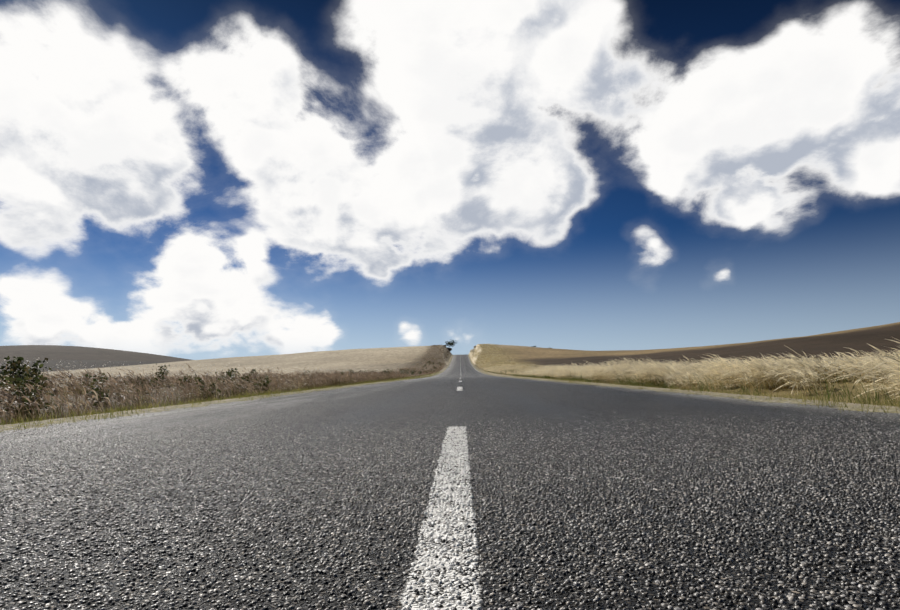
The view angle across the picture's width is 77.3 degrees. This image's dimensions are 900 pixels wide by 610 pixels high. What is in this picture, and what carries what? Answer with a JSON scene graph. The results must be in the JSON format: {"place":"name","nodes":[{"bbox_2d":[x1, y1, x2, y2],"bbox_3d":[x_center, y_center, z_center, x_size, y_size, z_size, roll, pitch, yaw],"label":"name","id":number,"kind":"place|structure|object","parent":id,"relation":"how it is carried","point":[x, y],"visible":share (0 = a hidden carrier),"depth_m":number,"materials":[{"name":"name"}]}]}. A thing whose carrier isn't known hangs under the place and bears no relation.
{"place":"outdoors","nodes":[
{"label":"outdoors","id":0,"kind":"place"},
{"bbox_2d":[0,354,899,609],"bbox_3d":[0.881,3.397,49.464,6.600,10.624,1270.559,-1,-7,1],"label":"road","id":1,"kind":"structure","parent":0,"point":[441,398],"depth_m":1.59,"materials":[{"name":"grey asphalt"}]},
{"bbox_2d":[397,359,482,609],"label":"line","id":2,"kind":"object","parent":1,"relation":"on","point":[462,594],"visible":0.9,"depth_m":1.03,"materials":[{"name":"paint"}]},
{"bbox_2d":[0,406,899,609],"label":"road aggregate","id":3,"kind":"object","parent":1,"relation":"on","point":[415,574],"visible":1,"depth_m":1.33,"materials":[{"name":"asphalt"}]},
{"bbox_2d":[0,322,899,432],"bbox_3d":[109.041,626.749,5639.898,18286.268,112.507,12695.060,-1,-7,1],"label":"ground","id":4,"kind":"structure","parent":0,"point":[395,358],"depth_m":144.52,"materials":[{"name":"brown soil"}]},
{"bbox_2d":[0,344,449,431],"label":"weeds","id":5,"kind":"object","parent":4,"relation":"on","point":[323,381],"visible":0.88,"depth_m":11.19,"materials":[{"name":"brown plant"}]},
{"bbox_2d":[0,356,699,420],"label":"verge plants","id":6,"kind":"object","parent":4,"relation":"on","point":[22,378],"depth_m":9.60,"materials":[{"name":"green plant"}]},
{"bbox_2d":[445,340,455,346],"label":"crest tree","id":7,"kind":"object","parent":4,"relation":"on","point":[451,342],"visible":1,"depth_m":247.74,"materials":[{"name":"green plant"}]},
{"bbox_2d":[469,339,899,412],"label":"grass","id":8,"kind":"structure","parent":4,"relation":"on","point":[668,375],"depth_m":11.61,"materials":[{"name":"beige plant"}]},
{"bbox_2d":[0,0,899,359],"label":"sky","id":9,"kind":"structure","parent":0,"point":[186,179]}
]}

